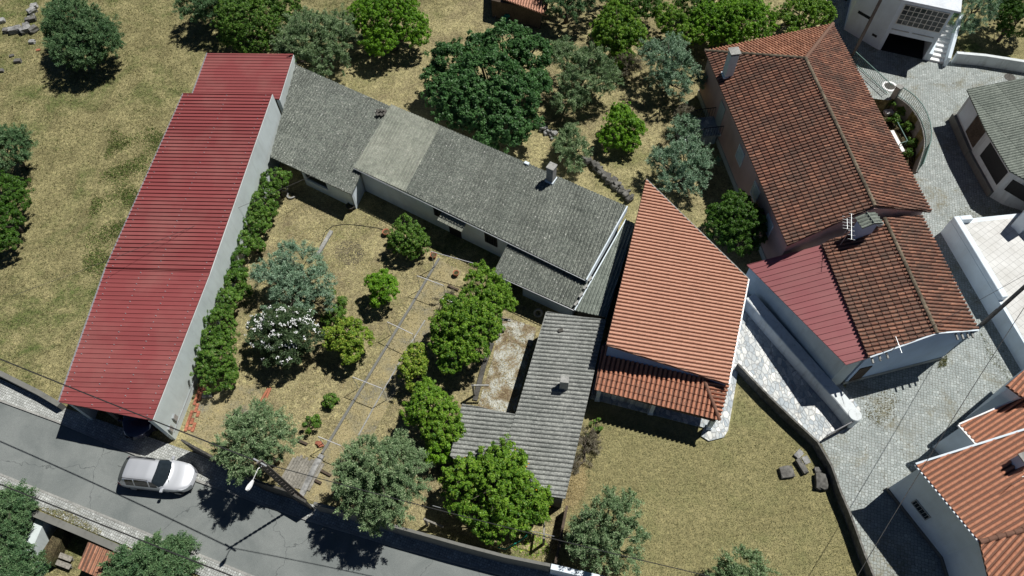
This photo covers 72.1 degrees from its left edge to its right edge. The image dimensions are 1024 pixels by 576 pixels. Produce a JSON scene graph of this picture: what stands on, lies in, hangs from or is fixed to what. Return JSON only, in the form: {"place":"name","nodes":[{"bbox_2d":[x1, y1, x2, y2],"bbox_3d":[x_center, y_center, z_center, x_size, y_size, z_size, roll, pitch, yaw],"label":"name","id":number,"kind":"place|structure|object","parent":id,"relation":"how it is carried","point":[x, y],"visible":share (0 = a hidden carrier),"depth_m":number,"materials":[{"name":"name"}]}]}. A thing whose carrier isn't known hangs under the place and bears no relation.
{"place":"outdoors","nodes":[
{"label":"outdoors","id":0,"kind":"place"},
{"bbox_2d":[0,484,231,575],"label":"power line","id":1,"kind":"object","parent":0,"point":[117,530],"visible":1,"depth_m":34.30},
{"bbox_2d":[0,476,246,575],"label":"pavement","id":2,"kind":"structure","parent":0,"point":[115,536],"depth_m":40.16,"materials":[{"name":"grey concrete"}]},
{"bbox_2d":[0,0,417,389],"bbox_3d":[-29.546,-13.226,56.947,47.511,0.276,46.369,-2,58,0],"label":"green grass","id":3,"kind":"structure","parent":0,"point":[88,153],"depth_m":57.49,"materials":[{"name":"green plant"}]},
{"bbox_2d":[187,384,265,449],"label":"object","id":4,"kind":"structure","parent":0,"point":[220,403],"depth_m":43.92,"materials":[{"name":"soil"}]},
{"bbox_2d":[0,402,500,575],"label":"road","id":5,"kind":"structure","parent":0,"point":[81,469],"depth_m":40.46,"materials":[{"name":"grey asphalt"}]},
{"bbox_2d":[0,473,252,575],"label":"kerb","id":6,"kind":"structure","parent":5,"relation":"on","point":[139,530],"depth_m":40.30,"materials":[{"name":"concrete"}]},
{"bbox_2d":[117,456,198,494],"bbox_3d":[-20.674,10.830,40.929,4.452,1.687,2.258,-2,58,0],"label":"parked car","id":7,"kind":"object","parent":5,"relation":"on","point":[173,475],"visible":1,"depth_m":40.57,"materials":[{"name":"silver metal"}]},
{"bbox_2d":[0,379,555,575],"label":"pavement","id":8,"kind":"structure","parent":0,"point":[211,472],"depth_m":41.64,"materials":[{"name":"grey concrete"}]},
{"bbox_2d":[168,170,565,556],"bbox_3d":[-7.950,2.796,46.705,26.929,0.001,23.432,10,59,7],"label":"garden soil","id":9,"kind":"structure","parent":0,"point":[311,406],"depth_m":45.80,"materials":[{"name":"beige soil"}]},
{"bbox_2d":[189,336,238,394],"bbox_3d":[-18.449,4.844,44.042,2.871,2.896,3.705,-2,58,0],"label":"shrub","id":10,"kind":"object","parent":9,"relation":"on","point":[228,369],"visible":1,"depth_m":43.56,"materials":[{"name":"green plant"}]},
{"bbox_2d":[200,308,240,350],"bbox_3d":[-18.820,2.807,45.408,2.754,2.749,3.103,-2,58,0],"label":"shrub","id":11,"kind":"object","parent":9,"relation":"on","point":[223,332],"visible":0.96,"depth_m":44.88,"materials":[{"name":"green plant"}]},
{"bbox_2d":[213,286,242,318],"bbox_3d":[-18.817,1.155,46.680,2.080,2.344,2.388,-2,58,0],"label":"shrub","id":12,"kind":"object","parent":9,"relation":"on","point":[231,291],"visible":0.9,"depth_m":46.08,"materials":[{"name":"green plant"}]},
{"bbox_2d":[223,268,252,297],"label":"shrub","id":13,"kind":"object","parent":9,"relation":"on","point":[243,287],"visible":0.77,"depth_m":47.28,"materials":[{"name":"green plant"}]},
{"bbox_2d":[226,247,250,281],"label":"shrub","id":14,"kind":"object","parent":9,"relation":"on","point":[240,262],"visible":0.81,"depth_m":47.93,"materials":[{"name":"green plant"}]},
{"bbox_2d":[237,230,265,253],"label":"shrub","id":15,"kind":"object","parent":9,"relation":"on","point":[255,243],"visible":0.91,"depth_m":48.98,"materials":[{"name":"green plant"}]},
{"bbox_2d":[208,395,303,485],"bbox_3d":[-14.052,8.904,39.360,4.830,6.419,4.443,-39,65,-21],"label":"olive tree","id":16,"kind":"object","parent":9,"relation":"on","point":[241,429],"visible":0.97,"depth_m":37.63,"materials":[{"name":"green plant"}]},
{"bbox_2d":[242,210,272,237],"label":"shrub","id":17,"kind":"object","parent":9,"relation":"on","point":[263,227],"visible":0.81,"depth_m":49.52,"materials":[{"name":"green plant"}]},
{"bbox_2d":[246,190,278,222],"bbox_3d":[-18.015,-5.660,50.739,2.557,2.645,2.808,11,59,8],"label":"shrub","id":18,"kind":"object","parent":9,"relation":"on","point":[258,207],"visible":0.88,"depth_m":50.11,"materials":[{"name":"green plant"}]},
{"bbox_2d":[257,167,292,201],"bbox_3d":[-17.379,-7.274,51.585,2.641,2.889,2.801,-2,58,0],"label":"shrub","id":19,"kind":"object","parent":9,"relation":"on","point":[272,186],"visible":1,"depth_m":50.85,"materials":[{"name":"green plant"}]},
{"bbox_2d":[244,303,324,370],"bbox_3d":[-14.303,3.119,44.443,5.239,3.914,4.271,-2,58,0],"label":"oleander","id":20,"kind":"object","parent":9,"relation":"on","point":[289,340],"visible":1,"depth_m":43.63,"materials":[{"name":"green plant"}]},
{"bbox_2d":[248,239,338,314],"bbox_3d":[-14.402,-0.478,46.337,6.123,4.541,6.020,-2,58,0],"label":"olive tree","id":21,"kind":"object","parent":9,"relation":"on","point":[294,278],"visible":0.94,"depth_m":45.71,"materials":[{"name":"green plant"}]},
{"bbox_2d":[320,316,374,364],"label":"lemon tree","id":22,"kind":"object","parent":9,"relation":"on","point":[345,343],"visible":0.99,"depth_m":44.00,"materials":[{"name":"green plant"}]},
{"bbox_2d":[363,268,400,307],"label":"lemon tree","id":23,"kind":"object","parent":9,"relation":"on","point":[383,287],"visible":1,"depth_m":46.13,"materials":[{"name":"green plant"}]},
{"bbox_2d":[330,427,434,537],"bbox_3d":[-6.905,10.633,38.129,5.722,6.468,5.594,-2,58,0],"label":"olive tree","id":24,"kind":"object","parent":9,"relation":"on","point":[357,470],"visible":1,"depth_m":36.61,"materials":[{"name":"green plant"}]},
{"bbox_2d":[386,213,431,259],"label":"loquat tree","id":25,"kind":"object","parent":9,"relation":"on","point":[411,243],"visible":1,"depth_m":48.59,"materials":[{"name":"green plant"}]},
{"bbox_2d":[397,342,429,392],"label":"lemon tree","id":26,"kind":"object","parent":9,"relation":"on","point":[411,371],"visible":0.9,"depth_m":43.05,"materials":[{"name":"green plant"}]},
{"bbox_2d":[398,376,466,452],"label":"mandarin tree","id":27,"kind":"object","parent":9,"relation":"on","point":[436,414],"visible":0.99,"depth_m":40.66,"materials":[{"name":"green plant"}]},
{"bbox_2d":[422,433,453,464],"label":"citrus tree","id":28,"kind":"object","parent":9,"relation":"on","point":[442,458],"visible":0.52,"depth_m":40.42,"materials":[{"name":"green plant"}]},
{"bbox_2d":[427,293,505,374],"bbox_3d":[-3.030,2.744,44.034,4.850,4.666,4.945,-22,60,-12],"label":"orange tree","id":29,"kind":"object","parent":9,"relation":"on","point":[464,319],"visible":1,"depth_m":42.74,"materials":[{"name":"green plant"}]},
{"bbox_2d":[457,259,518,317],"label":"citrus tree","id":30,"kind":"object","parent":9,"relation":"on","point":[500,296],"visible":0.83,"depth_m":44.66,"materials":[{"name":"green plant"}]},
{"bbox_2d":[437,433,554,545],"bbox_3d":[-0.935,11.224,38.682,5.656,4.747,5.648,-26,61,-15],"label":"orange tree","id":31,"kind":"object","parent":9,"relation":"on","point":[506,497],"visible":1,"depth_m":37.82,"materials":[{"name":"green plant"}]},
{"bbox_2d":[478,316,535,413],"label":"yard slab","id":32,"kind":"structure","parent":9,"relation":"on","point":[506,390],"depth_m":45.14,"materials":[{"name":"beige concrete"}]},
{"bbox_2d":[450,311,605,507],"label":"annexe","id":33,"kind":"structure","parent":9,"relation":"on","point":[542,426],"depth_m":40.99,"materials":[{"name":"concrete"}]},
{"bbox_2d":[305,261,461,503],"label":"garden path","id":34,"kind":"structure","parent":0,"point":[389,369],"depth_m":44.67,"materials":[{"name":"soil"}]},
{"bbox_2d":[321,258,439,453],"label":"kerb","id":35,"kind":"structure","parent":34,"relation":"on","point":[375,364],"depth_m":45.43,"materials":[{"name":"concrete"}]},
{"bbox_2d":[0,0,1023,575],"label":"ground","id":36,"kind":"structure","parent":0,"point":[980,40],"depth_m":54.92,"materials":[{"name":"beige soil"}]},
{"bbox_2d":[0,170,33,251],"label":"orange tree","id":37,"kind":"object","parent":36,"relation":"on","point":[8,207],"visible":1,"depth_m":49.76,"materials":[{"name":"green plant"}]},
{"bbox_2d":[0,122,38,175],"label":"olive tree","id":38,"kind":"object","parent":36,"relation":"on","point":[16,135],"visible":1,"depth_m":52.26,"materials":[{"name":"green plant"}]},
{"bbox_2d":[0,478,40,548],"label":"olive tree","id":39,"kind":"object","parent":36,"relation":"on","point":[19,514],"visible":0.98,"depth_m":39.52,"materials":[{"name":"green plant"}]},
{"bbox_2d":[0,532,50,575],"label":"olive tree","id":40,"kind":"object","parent":36,"relation":"on","point":[16,560],"visible":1,"depth_m":38.39,"materials":[{"name":"green plant"}]},
{"bbox_2d":[0,371,66,409],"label":"parapet","id":41,"kind":"structure","parent":36,"relation":"on","point":[27,387],"depth_m":44.09,"materials":[{"name":"concrete"}]},
{"bbox_2d":[0,517,71,567],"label":"ruined outhouse","id":42,"kind":"structure","parent":36,"relation":"on","point":[53,541],"depth_m":40.57,"materials":[{"name":"white paint"}]},
{"bbox_2d":[38,0,126,71],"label":"olive tree","id":43,"kind":"object","parent":36,"relation":"on","point":[75,36],"visible":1,"depth_m":57.85,"materials":[{"name":"green plant"}]},
{"bbox_2d":[78,542,116,575],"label":"tiled hutch","id":44,"kind":"object","parent":36,"relation":"on","point":[93,555],"visible":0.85,"depth_m":39.24,"materials":[{"name":"orange tile"}]},
{"bbox_2d":[6,501,189,575],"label":"retaining wall","id":45,"kind":"structure","parent":36,"relation":"on","point":[78,531],"depth_m":39.86,"materials":[{"name":"concrete"}]},
{"bbox_2d":[81,125,163,294],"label":"green tufts","id":46,"kind":"object","parent":36,"relation":"on","point":[157,143],"visible":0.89,"depth_m":53.38,"materials":[{"name":"green plant"}]},
{"bbox_2d":[118,415,157,440],"bbox_3d":[-23.031,7.238,43.209,2.060,1.687,4.100,-14,59,-8],"label":"parked car","id":47,"kind":"object","parent":36,"relation":"on","point":[134,428],"visible":0.26,"depth_m":42.45,"materials":[{"name":"blue paint"}]},
{"bbox_2d":[96,527,204,575],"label":"olive tree","id":48,"kind":"object","parent":36,"relation":"on","point":[144,559],"visible":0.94,"depth_m":38.08,"materials":[{"name":"green plant"}]},
{"bbox_2d":[57,53,296,439],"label":"warehouse","id":49,"kind":"structure","parent":36,"relation":"on","point":[144,325],"depth_m":46.42,"materials":[{"name":"red metal"}]},
{"bbox_2d":[171,0,233,24],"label":"olive tree","id":50,"kind":"object","parent":36,"relation":"on","point":[202,8],"visible":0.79,"depth_m":60.43,"materials":[{"name":"green plant"}]},
{"bbox_2d":[180,439,314,510],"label":"garden wall","id":51,"kind":"structure","parent":36,"relation":"on","point":[274,489],"depth_m":40.27,"materials":[{"name":"concrete"}]},
{"bbox_2d":[0,400,510,575],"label":"kerb","id":52,"kind":"structure","parent":36,"relation":"on","point":[281,510],"depth_m":40.39,"materials":[{"name":"concrete"}]},
{"bbox_2d":[209,0,302,53],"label":"tree","id":53,"kind":"object","parent":36,"relation":"on","point":[231,26],"visible":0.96,"depth_m":58.47,"materials":[{"name":"green plant"}]},
{"bbox_2d":[245,458,306,503],"bbox_3d":[-12.403,10.901,37.295,0.797,7.556,1.628,11,59,8],"label":"street lamp","id":54,"kind":"object","parent":36,"relation":"on","point":[286,486],"visible":0.88,"depth_m":36.47,"materials":[{"name":"concrete"}]},
{"bbox_2d":[0,359,256,461],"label":"power line","id":55,"kind":"object","parent":54,"relation":"attached to","point":[129,410],"visible":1,"depth_m":36.44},
{"bbox_2d":[264,463,708,575],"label":"power line","id":56,"kind":"object","parent":54,"relation":"attached to","point":[487,522],"visible":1,"depth_m":33.87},
{"bbox_2d":[270,64,389,208],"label":"outbuilding","id":57,"kind":"structure","parent":36,"relation":"on","point":[326,129],"depth_m":52.87,"materials":[{"name":"grey concrete"}]},
{"bbox_2d":[313,502,549,571],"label":"garden wall","id":58,"kind":"structure","parent":36,"relation":"on","point":[468,549],"depth_m":38.22,"materials":[{"name":"concrete"}]},
{"bbox_2d":[353,104,627,291],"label":"cottage","id":59,"kind":"structure","parent":36,"relation":"on","point":[486,197],"depth_m":49.00,"materials":[{"name":"tile"}]},
{"bbox_2d":[494,243,588,314],"bbox_3d":[1.950,-0.404,47.071,6.186,2.463,2.800,24,62,15],"label":"lean to","id":60,"kind":"object","parent":36,"relation":"on","point":[544,283],"visible":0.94,"depth_m":46.28,"materials":[{"name":"grey tile"}]},
{"bbox_2d":[574,219,634,318],"bbox_3d":[6.142,-1.047,47.300,2.230,2.624,7.679,15,60,10],"label":"side passage","id":61,"kind":"object","parent":36,"relation":"on","point":[595,301],"visible":1,"depth_m":45.88,"materials":[{"name":"concrete"}]},
{"bbox_2d":[594,179,749,429],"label":"orange house","id":62,"kind":"structure","parent":36,"relation":"on","point":[673,335],"depth_m":42.48,"materials":[{"name":"tile"}]},
{"bbox_2d":[675,22,931,259],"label":"tiled house","id":63,"kind":"structure","parent":36,"relation":"on","point":[793,125],"depth_m":48.63,"materials":[{"name":"tile"}]},
{"bbox_2d":[746,212,978,384],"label":"tiled annexe","id":64,"kind":"structure","parent":36,"relation":"on","point":[848,310],"depth_m":43.08,"materials":[{"name":"tile"}]},
{"bbox_2d":[881,112,915,171],"bbox_3d":[28.440,-11.274,56.388,8.042,0.001,10.487,-2,58,0],"label":"sunken bed","id":65,"kind":"object","parent":36,"relation":"on","point":[899,134],"visible":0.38,"depth_m":56.94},
{"bbox_2d":[889,97,926,174],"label":"bed wall","id":66,"kind":"structure","parent":65,"relation":"on","point":[909,109],"depth_m":56.28,"materials":[{"name":"stone"}]},
{"bbox_2d":[852,52,931,170],"bbox_3d":[31.011,-14.423,56.090,2.723,0.975,12.581,-8,58,-4],"label":"railing","id":67,"kind":"object","parent":66,"relation":"on","point":[925,153],"visible":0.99,"depth_m":56.12,"materials":[{"name":"white metal"}]},
{"bbox_2d":[821,0,1023,575],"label":"cobbled lane","id":68,"kind":"structure","parent":36,"relation":"on","point":[870,460],"depth_m":44.18,"materials":[{"name":"grey stone"}]},
{"bbox_2d":[844,0,962,66],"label":"garage house","id":69,"kind":"structure","parent":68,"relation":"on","point":[909,28],"depth_m":58.79,"materials":[{"name":"white paint"}]},
{"bbox_2d":[897,5,949,31],"bbox_3d":[33.211,-21.812,56.984,3.419,1.800,0.030,18,60,12],"label":"window","id":70,"kind":"structure","parent":69,"relation":"in","point":[906,7],"depth_m":56.97,"materials":[{"name":"grey glass"}]},
{"bbox_2d":[964,369,1023,420],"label":"blue shaded house","id":71,"kind":"structure","parent":68,"relation":"on","point":[1012,389],"depth_m":39.48,"materials":[{"name":"paint"}]},
{"bbox_2d":[949,0,1005,35],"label":"olive tree","id":72,"kind":"object","parent":36,"relation":"on","point":[991,6],"visible":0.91,"depth_m":58.55,"materials":[{"name":"green plant"}]},
{"bbox_2d":[951,51,1023,72],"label":"boundary wall","id":73,"kind":"structure","parent":36,"relation":"on","point":[994,61],"depth_m":58.63,"materials":[{"name":"white paint"}]},
{"bbox_2d":[994,0,1023,41],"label":"citrus tree","id":74,"kind":"object","parent":36,"relation":"on","point":[1014,9],"visible":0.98,"depth_m":58.01,"materials":[{"name":"green plant"}]},
{"bbox_2d":[297,0,828,278],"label":"orchard ground","id":75,"kind":"structure","parent":0,"point":[599,181],"depth_m":57.83,"materials":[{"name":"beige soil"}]},
{"bbox_2d":[269,3,361,76],"bbox_3d":[-16.225,-20.488,58.242,7.745,5.538,8.170,-2,58,0],"label":"olive tree","id":76,"kind":"object","parent":75,"relation":"on","point":[297,27],"visible":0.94,"depth_m":57.27,"materials":[{"name":"green plant"}]},
{"bbox_2d":[345,0,431,56],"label":"orange tree","id":77,"kind":"object","parent":75,"relation":"on","point":[408,13],"visible":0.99,"depth_m":58.46,"materials":[{"name":"green plant"}]},
{"bbox_2d":[418,17,553,153],"bbox_3d":[-2.018,-15.686,54.435,10.849,6.491,12.491,-2,58,0],"label":"fig tree","id":78,"kind":"object","parent":75,"relation":"on","point":[496,96],"visible":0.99,"depth_m":52.44,"materials":[{"name":"green plant"}]},
{"bbox_2d":[192,0,791,560],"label":"fallen leaves","id":79,"kind":"object","parent":75,"relation":"on","point":[388,324],"visible":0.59,"depth_m":46.02,"materials":[{"name":"plant"}]},
{"bbox_2d":[491,0,547,28],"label":"garden shed","id":80,"kind":"structure","parent":75,"relation":"on","point":[529,13],"depth_m":61.91,"materials":[{"name":"tile"}]},
{"bbox_2d":[552,120,592,172],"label":"olive tree","id":81,"kind":"object","parent":75,"relation":"on","point":[566,139],"visible":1,"depth_m":52.73,"materials":[{"name":"green plant"}]},
{"bbox_2d":[542,0,605,23],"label":"olive tree","id":82,"kind":"object","parent":75,"relation":"on","point":[570,6],"visible":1,"depth_m":59.46,"materials":[{"name":"green plant"}]},
{"bbox_2d":[550,34,623,113],"bbox_3d":[5.853,-17.095,56.166,6.174,4.803,7.747,-2,58,0],"label":"olive tree","id":83,"kind":"object","parent":75,"relation":"on","point":[571,74],"visible":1,"depth_m":55.18,"materials":[{"name":"green plant"}]},
{"bbox_2d":[581,155,633,202],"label":"dry stone wall","id":84,"kind":"structure","parent":75,"relation":"on","point":[613,182],"depth_m":52.76,"materials":[{"name":"grey stone"}]},
{"bbox_2d":[588,0,652,69],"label":"citrus tree","id":85,"kind":"object","parent":75,"relation":"on","point":[624,41],"visible":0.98,"depth_m":58.05,"materials":[{"name":"green plant"}]},
{"bbox_2d":[596,101,647,152],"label":"mandarin tree","id":86,"kind":"object","parent":75,"relation":"on","point":[623,129],"visible":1,"depth_m":53.34,"materials":[{"name":"green plant"}]},
{"bbox_2d":[607,50,645,78],"bbox_3d":[9.392,-18.826,58.494,3.724,2.560,3.636,-2,58,0],"label":"dry shrub","id":87,"kind":"object","parent":75,"relation":"on","point":[630,65],"visible":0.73,"depth_m":57.91,"materials":[{"name":"brown plant"}]},
{"bbox_2d":[605,0,665,21],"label":"citrus tree","id":88,"kind":"object","parent":75,"relation":"on","point":[646,8],"visible":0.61,"depth_m":60.04,"materials":[{"name":"green plant"}]},
{"bbox_2d":[635,31,707,104],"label":"olive tree","id":89,"kind":"object","parent":75,"relation":"on","point":[671,74],"visible":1,"depth_m":55.48,"materials":[{"name":"green plant"}]},
{"bbox_2d":[653,2,701,45],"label":"citrus tree","id":90,"kind":"object","parent":75,"relation":"on","point":[684,25],"visible":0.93,"depth_m":58.94,"materials":[{"name":"green plant"}]},
{"bbox_2d":[645,132,720,196],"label":"olive tree","id":91,"kind":"object","parent":75,"relation":"on","point":[687,172],"visible":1,"depth_m":50.76,"materials":[{"name":"green plant"}]},
{"bbox_2d":[666,112,703,143],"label":"olive tree","id":92,"kind":"object","parent":75,"relation":"on","point":[694,124],"visible":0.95,"depth_m":53.18,"materials":[{"name":"green plant"}]},
{"bbox_2d":[688,0,779,47],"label":"citrus tree","id":93,"kind":"object","parent":75,"relation":"on","point":[736,14],"visible":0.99,"depth_m":58.04,"materials":[{"name":"green plant"}]},
{"bbox_2d":[701,188,767,256],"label":"laurel tree","id":94,"kind":"object","parent":75,"relation":"on","point":[723,217],"visible":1,"depth_m":47.56,"materials":[{"name":"green plant"}]},
{"bbox_2d":[768,0,837,32],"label":"citrus tree","id":95,"kind":"object","parent":75,"relation":"on","point":[813,9],"visible":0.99,"depth_m":58.88,"materials":[{"name":"green plant"}]},
{"bbox_2d":[556,356,864,575],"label":"lawn","id":96,"kind":"structure","parent":0,"point":[681,430],"depth_m":40.69,"materials":[{"name":"green plant"}]},
{"bbox_2d":[561,448,595,525],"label":"dry grass","id":97,"kind":"structure","parent":96,"relation":"on","point":[576,480],"depth_m":40.76,"materials":[{"name":"beige plant"}]},
{"bbox_2d":[572,425,603,474],"bbox_3d":[4.363,9.516,41.720,2.394,1.491,3.225,-2,58,0],"label":"dry shrub","id":98,"kind":"object","parent":96,"relation":"on","point":[592,441],"visible":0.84,"depth_m":41.66,"materials":[{"name":"brown plant"}]},
{"bbox_2d":[563,485,651,575],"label":"olive tree","id":99,"kind":"object","parent":96,"relation":"on","point":[584,531],"visible":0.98,"depth_m":36.80,"materials":[{"name":"green plant"}]},
{"bbox_2d":[590,291,749,440],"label":"patio slab","id":100,"kind":"structure","parent":96,"relation":"on","point":[720,428],"depth_m":43.30,"materials":[{"name":"grey stone"}]},
{"bbox_2d":[705,542,781,575],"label":"olive tree","id":101,"kind":"object","parent":96,"relation":"on","point":[734,568],"visible":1,"depth_m":36.67,"materials":[{"name":"green plant"}]},
{"bbox_2d":[735,363,874,575],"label":"lawn wall","id":102,"kind":"structure","parent":96,"relation":"on","point":[780,411],"depth_m":41.10,"materials":[{"name":"stone"}]},
{"bbox_2d":[739,314,860,442],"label":"flagstone path","id":103,"kind":"structure","parent":0,"point":[766,365],"depth_m":44.18,"materials":[{"name":"grey stone"}]},
{"bbox_2d":[744,294,857,422],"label":"parapet wall","id":104,"kind":"structure","parent":103,"relation":"on","point":[822,384],"depth_m":44.16,"materials":[{"name":"white paint"}]},
{"bbox_2d":[885,428,1023,575],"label":"orange roof house","id":105,"kind":"structure","parent":0,"point":[962,509],"depth_m":36.30,"materials":[{"name":"tile"}]},
{"bbox_2d":[932,398,1023,454],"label":"orange house","id":106,"kind":"structure","parent":0,"point":[1004,418],"depth_m":38.96,"materials":[{"name":"tile"}]},
{"bbox_2d":[940,213,1023,369],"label":"terrace","id":107,"kind":"structure","parent":0,"point":[988,253],"depth_m":47.24,"materials":[{"name":"tile"}]},
{"bbox_2d":[948,78,1023,210],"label":"house","id":108,"kind":"structure","parent":0,"point":[986,122],"depth_m":51.95,"materials":[{"name":"grey"}]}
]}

